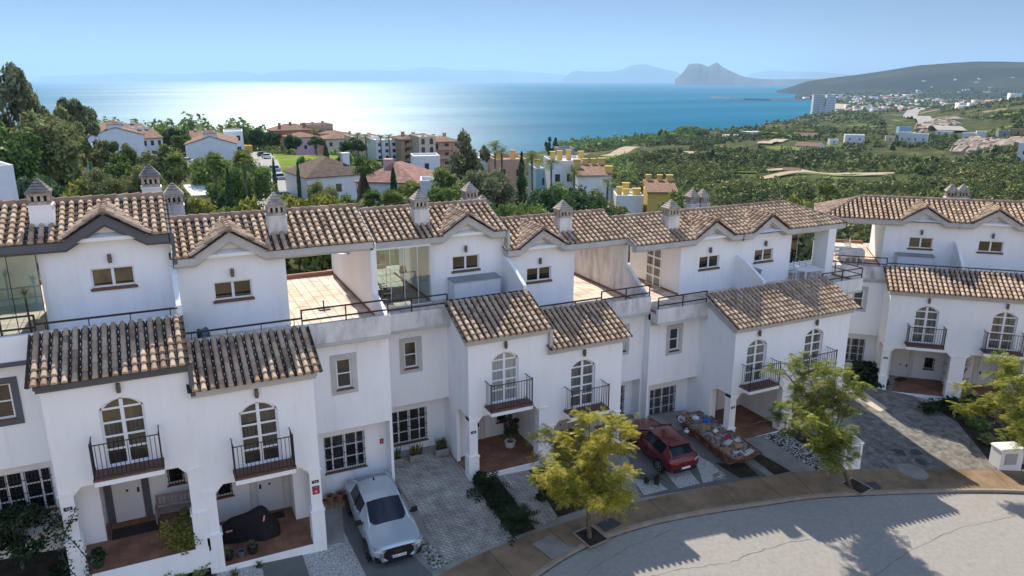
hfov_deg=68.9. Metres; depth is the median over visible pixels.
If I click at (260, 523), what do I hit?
covered motorbike
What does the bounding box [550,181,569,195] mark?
tree
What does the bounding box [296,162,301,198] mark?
cypress
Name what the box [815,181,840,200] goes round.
palm tree
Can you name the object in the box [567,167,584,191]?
palm tree
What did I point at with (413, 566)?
drive strip
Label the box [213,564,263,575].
white gravel
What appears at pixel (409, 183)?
palm tree
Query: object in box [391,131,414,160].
apartment block
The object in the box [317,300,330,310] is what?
parasol base
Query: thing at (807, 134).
villa
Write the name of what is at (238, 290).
window
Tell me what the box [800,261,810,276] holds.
terrace chair
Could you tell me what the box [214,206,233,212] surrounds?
bush
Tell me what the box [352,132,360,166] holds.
palm tree
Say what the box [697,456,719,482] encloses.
white gravel
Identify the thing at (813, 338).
balcony door
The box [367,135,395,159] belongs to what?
apartment block
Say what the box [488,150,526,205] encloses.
town house
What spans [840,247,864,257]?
tablecloth
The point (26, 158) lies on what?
tree
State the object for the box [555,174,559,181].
window
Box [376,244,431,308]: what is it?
glass screen
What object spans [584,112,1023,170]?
valley scrub
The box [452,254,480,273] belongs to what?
window
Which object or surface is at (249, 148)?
container door
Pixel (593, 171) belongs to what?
town house
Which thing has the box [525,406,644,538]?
street tree
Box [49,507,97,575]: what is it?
climbing plant
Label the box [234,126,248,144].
tree
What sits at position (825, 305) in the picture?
townhouse
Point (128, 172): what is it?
bush
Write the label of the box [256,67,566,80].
mountains
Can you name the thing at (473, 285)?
table
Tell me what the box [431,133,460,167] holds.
apartment block
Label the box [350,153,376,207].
palm tree
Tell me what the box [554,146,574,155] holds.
town house
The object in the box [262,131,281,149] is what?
tree
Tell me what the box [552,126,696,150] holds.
shore wood
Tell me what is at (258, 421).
balcony door
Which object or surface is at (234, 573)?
grass tuft
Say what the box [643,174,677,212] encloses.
town house
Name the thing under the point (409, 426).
window
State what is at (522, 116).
sea
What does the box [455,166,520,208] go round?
tree
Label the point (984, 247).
window
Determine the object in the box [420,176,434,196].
garden house
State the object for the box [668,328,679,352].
window
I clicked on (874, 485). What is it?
inspection cover
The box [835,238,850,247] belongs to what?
sun lounger
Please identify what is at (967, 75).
terrain
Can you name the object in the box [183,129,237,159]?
gabled block
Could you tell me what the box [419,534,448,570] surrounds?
weedy gravel
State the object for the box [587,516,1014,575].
road cracks
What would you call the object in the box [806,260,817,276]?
terrace chair
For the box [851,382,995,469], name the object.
stamped driveway
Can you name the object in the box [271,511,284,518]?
doormat
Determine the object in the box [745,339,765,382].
balcony door
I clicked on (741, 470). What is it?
mulch strip
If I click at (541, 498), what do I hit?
shrub
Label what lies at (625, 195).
town house
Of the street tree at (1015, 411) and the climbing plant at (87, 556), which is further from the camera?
the street tree at (1015, 411)
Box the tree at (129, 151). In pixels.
[117,143,146,166]
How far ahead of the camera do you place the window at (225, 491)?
30.50 m
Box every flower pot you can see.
[91,557,104,568]
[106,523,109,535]
[224,549,233,560]
[237,548,245,557]
[247,544,257,554]
[325,493,334,503]
[335,490,344,500]
[504,438,515,447]
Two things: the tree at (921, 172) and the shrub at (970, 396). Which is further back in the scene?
the tree at (921, 172)
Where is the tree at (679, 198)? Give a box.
[655,186,713,210]
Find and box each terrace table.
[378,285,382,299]
[795,266,823,279]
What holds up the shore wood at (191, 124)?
on the terrain at (967, 75)
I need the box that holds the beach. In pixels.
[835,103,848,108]
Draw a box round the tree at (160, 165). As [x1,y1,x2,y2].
[137,143,186,185]
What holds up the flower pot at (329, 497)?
on the stone planter at (335, 504)
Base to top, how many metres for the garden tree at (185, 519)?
2.551 m
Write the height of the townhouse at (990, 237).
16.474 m
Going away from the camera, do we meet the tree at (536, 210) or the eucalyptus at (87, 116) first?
the tree at (536, 210)
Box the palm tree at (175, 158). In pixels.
[163,150,191,188]
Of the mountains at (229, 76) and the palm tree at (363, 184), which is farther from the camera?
the mountains at (229, 76)
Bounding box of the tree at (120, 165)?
[101,153,138,183]
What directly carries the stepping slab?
on the white gravel at (339, 559)
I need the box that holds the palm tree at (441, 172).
[429,166,456,188]
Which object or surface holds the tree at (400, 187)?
on the terrain at (967, 75)
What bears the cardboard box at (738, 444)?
on the rubble
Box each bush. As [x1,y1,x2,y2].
[16,175,40,199]
[31,172,68,197]
[56,177,86,188]
[59,188,77,196]
[66,178,92,195]
[119,163,163,192]
[161,184,192,214]
[184,195,217,213]
[209,190,236,210]
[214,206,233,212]
[232,194,263,211]
[278,192,330,271]
[305,190,322,202]
[312,193,349,268]
[333,193,355,203]
[334,154,357,167]
[366,159,382,171]
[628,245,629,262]
[787,191,805,205]
[796,204,848,264]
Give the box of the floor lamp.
[399,266,406,300]
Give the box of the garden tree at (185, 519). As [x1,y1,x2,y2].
[154,503,202,555]
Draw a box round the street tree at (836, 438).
[751,351,877,487]
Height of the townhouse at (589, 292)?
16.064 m
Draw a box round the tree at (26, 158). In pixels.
[0,119,45,182]
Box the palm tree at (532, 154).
[516,150,543,198]
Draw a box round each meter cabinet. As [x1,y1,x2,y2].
[838,435,864,469]
[988,441,1023,470]
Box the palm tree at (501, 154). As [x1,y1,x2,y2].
[491,148,511,200]
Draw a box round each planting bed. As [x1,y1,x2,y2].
[472,477,534,535]
[529,467,585,516]
[785,429,836,464]
[937,410,1023,468]
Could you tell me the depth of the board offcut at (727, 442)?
38.80 m
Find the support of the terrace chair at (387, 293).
on the townhouse at (467, 374)
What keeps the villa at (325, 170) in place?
on the terrain at (967, 75)
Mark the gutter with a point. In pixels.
(552, 567)
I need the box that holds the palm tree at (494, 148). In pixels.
[486,140,507,203]
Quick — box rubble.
[683,412,757,458]
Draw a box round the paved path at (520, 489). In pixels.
[503,470,556,528]
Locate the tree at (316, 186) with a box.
[306,180,338,199]
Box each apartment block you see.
[266,122,314,149]
[282,132,320,154]
[300,121,332,134]
[317,128,340,135]
[320,131,350,154]
[344,132,382,156]
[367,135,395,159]
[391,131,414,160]
[409,133,435,152]
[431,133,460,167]
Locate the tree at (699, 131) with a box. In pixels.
[694,127,708,135]
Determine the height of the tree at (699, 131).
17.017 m
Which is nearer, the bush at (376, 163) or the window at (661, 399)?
the window at (661, 399)
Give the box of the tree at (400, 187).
[397,181,419,203]
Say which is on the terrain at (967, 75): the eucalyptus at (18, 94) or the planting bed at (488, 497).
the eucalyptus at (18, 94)
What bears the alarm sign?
attached to the townhouse at (291, 400)
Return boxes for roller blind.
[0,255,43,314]
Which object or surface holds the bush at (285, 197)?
on the terrain at (967, 75)
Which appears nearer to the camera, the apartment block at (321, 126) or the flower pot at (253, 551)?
the flower pot at (253, 551)
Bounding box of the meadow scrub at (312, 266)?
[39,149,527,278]
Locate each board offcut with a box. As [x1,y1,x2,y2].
[724,439,732,445]
[742,448,753,456]
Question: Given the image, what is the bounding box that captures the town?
[802,77,1021,111]
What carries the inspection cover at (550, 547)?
on the pavement
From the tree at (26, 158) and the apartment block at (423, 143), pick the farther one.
the apartment block at (423, 143)
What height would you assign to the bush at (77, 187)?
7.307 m
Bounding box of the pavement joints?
[488,469,993,575]
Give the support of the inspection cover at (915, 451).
on the stamped driveway
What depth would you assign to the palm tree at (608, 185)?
114.18 m
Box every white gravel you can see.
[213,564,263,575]
[303,533,365,575]
[665,470,699,487]
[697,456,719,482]
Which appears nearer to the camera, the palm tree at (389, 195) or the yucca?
the yucca
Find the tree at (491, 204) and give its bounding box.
[444,195,495,210]
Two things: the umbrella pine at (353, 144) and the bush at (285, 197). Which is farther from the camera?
the umbrella pine at (353, 144)
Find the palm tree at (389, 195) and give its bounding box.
[378,188,409,264]
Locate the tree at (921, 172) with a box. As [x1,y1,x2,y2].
[918,170,933,173]
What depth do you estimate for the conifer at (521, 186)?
103.59 m
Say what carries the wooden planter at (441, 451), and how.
on the paved drive at (457, 522)
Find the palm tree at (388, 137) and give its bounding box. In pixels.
[383,134,394,157]
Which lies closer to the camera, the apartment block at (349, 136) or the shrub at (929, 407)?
the shrub at (929, 407)
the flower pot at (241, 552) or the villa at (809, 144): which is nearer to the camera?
the flower pot at (241, 552)
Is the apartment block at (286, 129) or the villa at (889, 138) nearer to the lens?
the apartment block at (286, 129)
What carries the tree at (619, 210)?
on the terrain at (967, 75)
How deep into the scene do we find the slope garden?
321.69 m
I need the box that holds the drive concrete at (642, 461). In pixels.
[627,429,766,497]
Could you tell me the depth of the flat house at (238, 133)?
231.43 m
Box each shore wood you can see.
[97,111,280,152]
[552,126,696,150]
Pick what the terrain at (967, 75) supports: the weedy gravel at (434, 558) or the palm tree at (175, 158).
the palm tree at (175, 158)
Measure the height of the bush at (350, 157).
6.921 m
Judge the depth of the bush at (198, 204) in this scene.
85.07 m
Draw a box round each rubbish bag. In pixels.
[692,414,698,419]
[702,417,710,422]
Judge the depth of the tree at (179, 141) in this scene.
215.31 m
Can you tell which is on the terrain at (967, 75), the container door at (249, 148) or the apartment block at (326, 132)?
the apartment block at (326, 132)
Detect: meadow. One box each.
[273,154,353,181]
[989,112,1020,118]
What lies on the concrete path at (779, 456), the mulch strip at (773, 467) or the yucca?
the mulch strip at (773, 467)
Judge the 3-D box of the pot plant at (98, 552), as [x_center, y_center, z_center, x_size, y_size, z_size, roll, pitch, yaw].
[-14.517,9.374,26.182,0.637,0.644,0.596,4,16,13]
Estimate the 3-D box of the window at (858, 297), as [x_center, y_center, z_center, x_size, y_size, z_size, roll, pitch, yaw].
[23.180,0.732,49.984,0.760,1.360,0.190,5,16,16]
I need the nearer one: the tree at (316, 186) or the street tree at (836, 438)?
the street tree at (836, 438)
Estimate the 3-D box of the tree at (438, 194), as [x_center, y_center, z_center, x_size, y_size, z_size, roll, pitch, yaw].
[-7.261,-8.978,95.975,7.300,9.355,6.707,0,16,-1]
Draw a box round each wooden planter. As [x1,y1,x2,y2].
[394,454,402,466]
[408,450,423,463]
[433,446,448,457]
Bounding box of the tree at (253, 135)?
[247,127,265,150]
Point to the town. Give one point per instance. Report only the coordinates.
(961, 105)
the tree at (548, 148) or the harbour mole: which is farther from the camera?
the harbour mole
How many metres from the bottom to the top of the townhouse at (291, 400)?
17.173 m
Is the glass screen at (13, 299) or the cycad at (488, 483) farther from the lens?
the cycad at (488, 483)
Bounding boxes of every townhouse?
[0,163,210,575]
[163,182,394,573]
[329,182,553,480]
[500,200,650,465]
[609,189,802,438]
[717,200,862,428]
[811,194,970,400]
[943,184,1023,412]
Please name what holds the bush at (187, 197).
on the terrain at (967, 75)
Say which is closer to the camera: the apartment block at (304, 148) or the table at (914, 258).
the table at (914, 258)
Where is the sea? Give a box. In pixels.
[0,81,843,154]
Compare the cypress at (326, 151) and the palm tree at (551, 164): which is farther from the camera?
the cypress at (326, 151)
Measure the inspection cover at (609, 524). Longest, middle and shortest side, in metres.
1.050 x 0.600 x 0.015 m
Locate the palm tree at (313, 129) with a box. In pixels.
[310,128,319,152]
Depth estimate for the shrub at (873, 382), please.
48.99 m
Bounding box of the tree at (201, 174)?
[187,152,231,186]
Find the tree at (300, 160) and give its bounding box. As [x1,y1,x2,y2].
[296,156,311,164]
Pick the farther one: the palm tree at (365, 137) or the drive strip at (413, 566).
the palm tree at (365, 137)
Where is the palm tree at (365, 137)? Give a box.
[359,135,370,157]
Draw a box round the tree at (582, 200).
[564,184,616,215]
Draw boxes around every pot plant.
[88,546,108,562]
[224,544,234,555]
[247,539,259,548]
[499,414,519,441]
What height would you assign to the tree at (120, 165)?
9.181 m
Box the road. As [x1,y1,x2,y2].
[539,492,1023,575]
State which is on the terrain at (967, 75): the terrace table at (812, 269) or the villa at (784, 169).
the villa at (784, 169)
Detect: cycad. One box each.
[466,470,515,503]
[496,503,541,546]
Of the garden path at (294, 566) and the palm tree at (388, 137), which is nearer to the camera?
the garden path at (294, 566)
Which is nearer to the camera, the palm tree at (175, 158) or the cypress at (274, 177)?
the palm tree at (175, 158)
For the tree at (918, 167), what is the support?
on the terrain at (967, 75)
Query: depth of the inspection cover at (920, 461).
40.52 m
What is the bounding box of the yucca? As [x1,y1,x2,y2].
[8,288,35,332]
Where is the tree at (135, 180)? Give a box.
[120,167,167,193]
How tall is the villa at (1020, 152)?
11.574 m
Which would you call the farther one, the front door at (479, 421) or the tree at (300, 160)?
the tree at (300, 160)
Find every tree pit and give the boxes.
[572,524,609,547]
[840,477,872,494]
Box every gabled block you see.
[88,120,145,156]
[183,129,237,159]
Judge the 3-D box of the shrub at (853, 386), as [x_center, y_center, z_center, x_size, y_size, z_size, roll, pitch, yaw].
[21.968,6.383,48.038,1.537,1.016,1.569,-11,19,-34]
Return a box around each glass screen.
[3,255,47,335]
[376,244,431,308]
[385,248,405,288]
[789,234,798,265]
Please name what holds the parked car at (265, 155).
on the lane
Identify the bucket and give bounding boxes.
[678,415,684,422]
[724,434,731,440]
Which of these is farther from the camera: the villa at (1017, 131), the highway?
the highway
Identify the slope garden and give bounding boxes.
[264,142,643,191]
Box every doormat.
[112,519,158,539]
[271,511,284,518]
[894,377,907,381]
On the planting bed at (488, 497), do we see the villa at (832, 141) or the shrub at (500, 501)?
the shrub at (500, 501)
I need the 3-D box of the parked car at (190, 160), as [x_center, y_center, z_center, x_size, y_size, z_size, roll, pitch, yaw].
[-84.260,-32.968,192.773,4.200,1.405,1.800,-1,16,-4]
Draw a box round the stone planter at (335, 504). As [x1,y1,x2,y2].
[322,495,344,509]
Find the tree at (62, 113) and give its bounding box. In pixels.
[43,103,88,180]
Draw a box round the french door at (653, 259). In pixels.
[645,250,662,287]
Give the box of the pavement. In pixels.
[439,469,1023,575]
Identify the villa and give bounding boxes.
[0,161,18,200]
[282,152,359,199]
[353,158,436,203]
[782,167,800,171]
[794,132,817,135]
[794,142,825,147]
[827,139,838,144]
[843,134,864,142]
[885,135,894,141]
[896,126,911,134]
[898,132,916,144]
[911,133,928,142]
[935,130,953,134]
[962,132,975,138]
[975,131,986,137]
[995,130,1010,137]
[1011,128,1023,135]
[1016,142,1023,161]
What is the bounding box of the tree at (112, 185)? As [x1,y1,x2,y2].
[80,167,125,195]
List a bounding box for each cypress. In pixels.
[272,157,277,193]
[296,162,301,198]
[322,144,329,156]
[390,167,397,203]
[448,190,452,200]
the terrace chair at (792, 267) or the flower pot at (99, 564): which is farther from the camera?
the terrace chair at (792, 267)
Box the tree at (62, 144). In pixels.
[8,108,85,182]
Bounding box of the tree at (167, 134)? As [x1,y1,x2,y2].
[158,127,189,147]
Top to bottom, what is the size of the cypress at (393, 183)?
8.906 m
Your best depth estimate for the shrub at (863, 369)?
49.37 m
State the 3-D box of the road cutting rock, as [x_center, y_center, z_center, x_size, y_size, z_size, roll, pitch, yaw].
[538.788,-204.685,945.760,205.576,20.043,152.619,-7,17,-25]
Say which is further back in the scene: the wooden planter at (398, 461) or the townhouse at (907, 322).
the townhouse at (907, 322)
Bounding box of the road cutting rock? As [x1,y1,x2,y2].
[914,117,963,132]
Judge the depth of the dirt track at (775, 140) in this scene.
629.99 m
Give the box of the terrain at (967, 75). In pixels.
[35,61,1023,277]
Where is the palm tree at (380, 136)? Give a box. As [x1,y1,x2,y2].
[375,134,384,167]
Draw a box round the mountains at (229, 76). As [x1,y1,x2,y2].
[32,71,262,80]
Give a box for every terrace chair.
[378,283,392,299]
[788,261,798,279]
[793,261,804,278]
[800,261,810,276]
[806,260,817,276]
[834,249,842,260]
[843,249,852,262]
[856,251,864,263]
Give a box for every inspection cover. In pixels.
[533,535,573,558]
[596,518,621,531]
[864,482,882,489]
[889,449,906,455]
[898,463,928,479]
[910,449,921,454]
[915,458,926,464]
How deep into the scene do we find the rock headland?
13117.25 m
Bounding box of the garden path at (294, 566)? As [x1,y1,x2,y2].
[262,555,308,575]
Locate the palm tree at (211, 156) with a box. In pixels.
[203,150,224,193]
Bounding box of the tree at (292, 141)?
[283,134,302,154]
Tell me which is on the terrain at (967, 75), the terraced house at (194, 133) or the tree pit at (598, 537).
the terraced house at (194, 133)
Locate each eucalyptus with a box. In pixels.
[0,61,47,139]
[53,97,105,176]
[436,127,490,198]
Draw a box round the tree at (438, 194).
[427,183,478,202]
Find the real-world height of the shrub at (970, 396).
1.057 m
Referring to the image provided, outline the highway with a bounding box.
[903,107,967,130]
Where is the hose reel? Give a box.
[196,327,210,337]
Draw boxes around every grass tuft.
[227,566,239,575]
[251,561,263,568]
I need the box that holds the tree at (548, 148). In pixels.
[544,136,558,155]
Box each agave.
[641,474,652,483]
[643,469,666,487]
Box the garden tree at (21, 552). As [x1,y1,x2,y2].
[0,499,63,568]
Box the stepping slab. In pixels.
[325,507,344,544]
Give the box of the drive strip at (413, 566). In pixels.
[342,506,432,575]
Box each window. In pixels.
[0,384,18,422]
[0,467,58,519]
[90,265,137,291]
[166,468,186,487]
[213,279,254,303]
[216,482,234,499]
[324,430,367,475]
[335,183,341,191]
[336,358,354,391]
[392,406,428,446]
[404,341,418,370]
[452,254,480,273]
[496,414,508,423]
[526,266,551,284]
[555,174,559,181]
[566,174,571,181]
[602,385,624,418]
[649,385,675,415]
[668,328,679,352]
[698,255,719,271]
[753,248,773,263]
[845,338,864,362]
[853,290,863,308]
[907,237,932,250]
[922,357,934,370]
[976,241,1003,254]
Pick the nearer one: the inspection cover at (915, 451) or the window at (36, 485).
the window at (36, 485)
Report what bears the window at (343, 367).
in the townhouse at (291, 400)
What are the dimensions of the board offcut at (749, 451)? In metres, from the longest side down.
0.600 x 0.260 x 0.108 m
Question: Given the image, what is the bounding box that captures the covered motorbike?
[222,505,280,543]
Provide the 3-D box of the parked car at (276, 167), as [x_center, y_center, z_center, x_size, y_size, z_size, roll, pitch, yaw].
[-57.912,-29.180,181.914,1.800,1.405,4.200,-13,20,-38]
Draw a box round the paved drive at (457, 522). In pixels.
[394,452,510,562]
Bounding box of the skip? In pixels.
[676,410,762,464]
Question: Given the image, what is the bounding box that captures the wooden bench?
[154,490,191,523]
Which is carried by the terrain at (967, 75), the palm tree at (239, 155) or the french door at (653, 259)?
the palm tree at (239, 155)
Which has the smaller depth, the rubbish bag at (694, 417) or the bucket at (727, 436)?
the bucket at (727, 436)
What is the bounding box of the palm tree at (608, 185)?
[599,178,617,205]
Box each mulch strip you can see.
[716,463,758,477]
[753,454,790,474]
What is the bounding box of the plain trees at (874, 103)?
[801,88,1023,110]
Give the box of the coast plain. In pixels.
[773,79,817,84]
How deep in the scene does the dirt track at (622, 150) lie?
648.84 m
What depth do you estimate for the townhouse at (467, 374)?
35.73 m
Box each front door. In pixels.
[111,479,145,522]
[256,476,283,510]
[478,421,479,438]
[554,419,567,430]
[890,348,910,376]
[976,356,997,385]
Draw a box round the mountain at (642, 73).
[563,64,680,81]
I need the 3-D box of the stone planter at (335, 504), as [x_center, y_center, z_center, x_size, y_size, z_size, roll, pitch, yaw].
[-7.703,9.388,32.298,1.650,0.500,0.621,-7,17,-25]
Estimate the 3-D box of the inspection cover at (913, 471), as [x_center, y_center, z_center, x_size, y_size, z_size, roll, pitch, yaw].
[21.228,9.702,39.518,1.500,0.012,1.500,-4,22,-25]
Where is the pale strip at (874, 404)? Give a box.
[853,393,886,410]
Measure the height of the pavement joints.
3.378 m
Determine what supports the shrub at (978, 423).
on the planting bed at (973, 435)
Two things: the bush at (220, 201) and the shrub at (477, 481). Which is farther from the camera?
the bush at (220, 201)
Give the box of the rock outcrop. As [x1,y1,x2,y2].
[950,136,1023,154]
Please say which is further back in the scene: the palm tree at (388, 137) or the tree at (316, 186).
the palm tree at (388, 137)
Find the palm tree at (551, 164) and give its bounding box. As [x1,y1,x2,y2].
[539,158,560,186]
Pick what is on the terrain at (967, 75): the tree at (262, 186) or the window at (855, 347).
the tree at (262, 186)
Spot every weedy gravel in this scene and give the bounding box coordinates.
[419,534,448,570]
[712,471,727,480]
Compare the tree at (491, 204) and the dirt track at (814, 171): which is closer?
the tree at (491, 204)
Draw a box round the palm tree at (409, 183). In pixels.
[401,180,421,197]
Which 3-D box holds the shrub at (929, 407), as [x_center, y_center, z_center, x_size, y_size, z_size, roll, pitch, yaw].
[26.091,7.415,46.440,1.771,1.053,1.740,-2,16,-5]
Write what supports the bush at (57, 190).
on the terrain at (967, 75)
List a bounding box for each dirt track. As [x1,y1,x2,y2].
[601,146,637,155]
[757,139,786,143]
[760,171,894,178]
[767,168,957,174]
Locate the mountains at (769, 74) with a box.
[746,70,850,79]
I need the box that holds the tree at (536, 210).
[524,202,549,214]
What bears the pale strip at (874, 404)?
on the stamped driveway
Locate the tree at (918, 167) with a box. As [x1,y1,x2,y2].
[913,163,926,172]
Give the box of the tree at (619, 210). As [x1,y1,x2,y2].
[586,188,629,215]
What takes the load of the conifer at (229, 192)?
on the terrain at (967, 75)
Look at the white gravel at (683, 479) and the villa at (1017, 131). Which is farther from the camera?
the villa at (1017, 131)
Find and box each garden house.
[183,183,210,203]
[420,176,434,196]
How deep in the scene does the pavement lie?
35.73 m
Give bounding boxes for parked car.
[185,157,192,162]
[261,153,270,158]
[268,165,280,170]
[271,173,285,179]
[278,190,290,196]
[344,470,421,563]
[623,418,698,473]
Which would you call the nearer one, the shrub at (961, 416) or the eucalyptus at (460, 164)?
the shrub at (961, 416)
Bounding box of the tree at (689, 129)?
[677,126,701,133]
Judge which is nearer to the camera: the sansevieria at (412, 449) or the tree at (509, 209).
the sansevieria at (412, 449)
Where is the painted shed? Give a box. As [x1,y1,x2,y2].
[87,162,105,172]
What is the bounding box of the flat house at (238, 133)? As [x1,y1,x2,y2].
[223,129,243,149]
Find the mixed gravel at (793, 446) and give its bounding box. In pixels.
[762,432,836,469]
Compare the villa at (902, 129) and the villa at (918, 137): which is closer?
the villa at (918, 137)
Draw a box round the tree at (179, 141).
[170,134,190,151]
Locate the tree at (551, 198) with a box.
[527,184,577,212]
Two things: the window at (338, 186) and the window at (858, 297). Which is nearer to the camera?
the window at (858, 297)
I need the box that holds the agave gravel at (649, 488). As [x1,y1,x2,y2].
[633,479,667,494]
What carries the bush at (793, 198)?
on the terrain at (967, 75)
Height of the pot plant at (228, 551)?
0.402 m
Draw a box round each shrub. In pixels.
[47,556,70,575]
[164,571,188,575]
[188,563,210,575]
[472,470,485,484]
[486,493,515,519]
[529,470,545,480]
[535,488,551,501]
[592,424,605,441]
[842,379,864,391]
[844,359,878,381]
[865,369,889,388]
[918,397,948,413]
[940,355,972,382]
[941,395,966,413]
[957,414,976,421]
[962,392,994,413]
[964,416,992,431]
[977,432,1002,444]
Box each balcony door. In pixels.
[99,397,151,466]
[238,402,281,465]
[492,352,516,402]
[571,359,593,407]
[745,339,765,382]
[802,328,821,370]
[911,306,938,343]
[987,312,1017,350]
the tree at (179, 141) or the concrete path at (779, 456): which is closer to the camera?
the concrete path at (779, 456)
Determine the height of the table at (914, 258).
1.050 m
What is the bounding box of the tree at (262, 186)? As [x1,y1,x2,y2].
[231,163,278,207]
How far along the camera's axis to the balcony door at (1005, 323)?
46.06 m
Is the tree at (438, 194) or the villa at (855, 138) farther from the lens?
the villa at (855, 138)
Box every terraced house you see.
[119,121,145,128]
[130,126,163,154]
[188,129,214,137]
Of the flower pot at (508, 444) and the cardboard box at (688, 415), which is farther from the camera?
the cardboard box at (688, 415)
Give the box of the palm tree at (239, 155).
[227,148,258,196]
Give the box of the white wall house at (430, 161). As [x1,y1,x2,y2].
[410,153,439,170]
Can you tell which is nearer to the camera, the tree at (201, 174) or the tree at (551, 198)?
the tree at (551, 198)
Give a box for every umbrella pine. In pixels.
[307,136,325,154]
[338,137,367,157]
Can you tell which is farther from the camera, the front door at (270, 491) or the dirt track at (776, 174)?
the dirt track at (776, 174)
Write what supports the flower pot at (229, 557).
on the townhouse at (291, 400)
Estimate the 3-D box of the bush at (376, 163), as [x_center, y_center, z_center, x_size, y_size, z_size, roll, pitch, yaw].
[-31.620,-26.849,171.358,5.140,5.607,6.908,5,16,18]
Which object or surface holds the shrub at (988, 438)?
on the planting bed at (973, 435)
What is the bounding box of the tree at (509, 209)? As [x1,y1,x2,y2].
[495,200,534,216]
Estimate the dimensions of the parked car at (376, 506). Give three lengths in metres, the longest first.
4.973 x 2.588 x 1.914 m
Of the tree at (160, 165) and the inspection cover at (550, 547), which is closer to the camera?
the inspection cover at (550, 547)
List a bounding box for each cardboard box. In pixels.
[683,410,693,419]
[698,423,710,430]
[721,446,731,452]
[732,442,742,448]
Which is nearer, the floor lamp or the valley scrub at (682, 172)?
the floor lamp
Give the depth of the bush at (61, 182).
127.13 m
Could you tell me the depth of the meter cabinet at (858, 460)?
38.95 m
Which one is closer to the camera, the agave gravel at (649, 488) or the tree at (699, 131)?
the agave gravel at (649, 488)
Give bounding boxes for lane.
[250,152,288,208]
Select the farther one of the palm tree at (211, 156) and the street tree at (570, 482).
the palm tree at (211, 156)
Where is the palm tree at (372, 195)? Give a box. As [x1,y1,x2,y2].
[357,186,382,262]
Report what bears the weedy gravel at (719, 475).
on the yard ground at (667, 417)
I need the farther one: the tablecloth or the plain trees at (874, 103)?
the plain trees at (874, 103)
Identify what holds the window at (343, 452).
in the townhouse at (291, 400)
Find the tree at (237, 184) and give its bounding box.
[205,167,257,207]
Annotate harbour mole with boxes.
[710,96,801,99]
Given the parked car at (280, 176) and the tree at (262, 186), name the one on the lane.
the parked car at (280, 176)
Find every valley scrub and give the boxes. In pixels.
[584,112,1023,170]
[610,151,1023,242]
[708,95,1023,133]
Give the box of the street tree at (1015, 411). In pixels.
[945,348,1023,451]
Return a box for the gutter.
[540,492,1023,575]
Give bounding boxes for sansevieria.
[394,445,400,458]
[409,443,422,454]
[435,436,446,449]
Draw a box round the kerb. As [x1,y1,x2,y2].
[530,488,1023,575]
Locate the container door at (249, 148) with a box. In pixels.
[246,146,251,151]
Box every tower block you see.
[810,95,824,114]
[819,107,825,113]
[824,95,835,112]
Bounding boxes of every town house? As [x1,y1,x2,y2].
[471,154,491,172]
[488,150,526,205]
[528,159,543,201]
[543,150,583,190]
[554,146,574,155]
[572,158,612,202]
[611,182,643,213]
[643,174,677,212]
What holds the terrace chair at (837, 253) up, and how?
on the townhouse at (907, 322)
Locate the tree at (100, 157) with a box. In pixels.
[88,139,129,182]
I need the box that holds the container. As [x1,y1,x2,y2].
[244,145,252,152]
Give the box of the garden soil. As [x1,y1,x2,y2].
[0,548,216,575]
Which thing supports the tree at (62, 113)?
on the terrain at (967, 75)
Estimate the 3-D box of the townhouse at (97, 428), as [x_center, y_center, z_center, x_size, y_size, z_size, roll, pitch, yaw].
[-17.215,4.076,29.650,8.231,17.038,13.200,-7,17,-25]
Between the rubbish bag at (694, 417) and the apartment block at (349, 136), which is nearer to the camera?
the rubbish bag at (694, 417)
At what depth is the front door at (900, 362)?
50.85 m
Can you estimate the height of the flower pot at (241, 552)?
0.260 m
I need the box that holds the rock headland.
[675,63,772,85]
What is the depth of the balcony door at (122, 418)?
25.36 m
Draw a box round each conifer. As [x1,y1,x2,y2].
[224,167,237,210]
[514,151,528,206]
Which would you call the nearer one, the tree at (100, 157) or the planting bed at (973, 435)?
the planting bed at (973, 435)
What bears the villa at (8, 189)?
on the terrain at (967, 75)
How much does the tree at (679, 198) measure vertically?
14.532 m
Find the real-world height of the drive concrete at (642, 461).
0.833 m
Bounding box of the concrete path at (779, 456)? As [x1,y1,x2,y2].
[751,438,815,471]
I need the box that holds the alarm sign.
[312,488,319,494]
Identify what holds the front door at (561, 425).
in the townhouse at (589, 292)
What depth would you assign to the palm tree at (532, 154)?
116.83 m
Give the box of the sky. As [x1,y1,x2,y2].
[0,0,1023,80]
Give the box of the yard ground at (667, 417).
[262,375,1023,575]

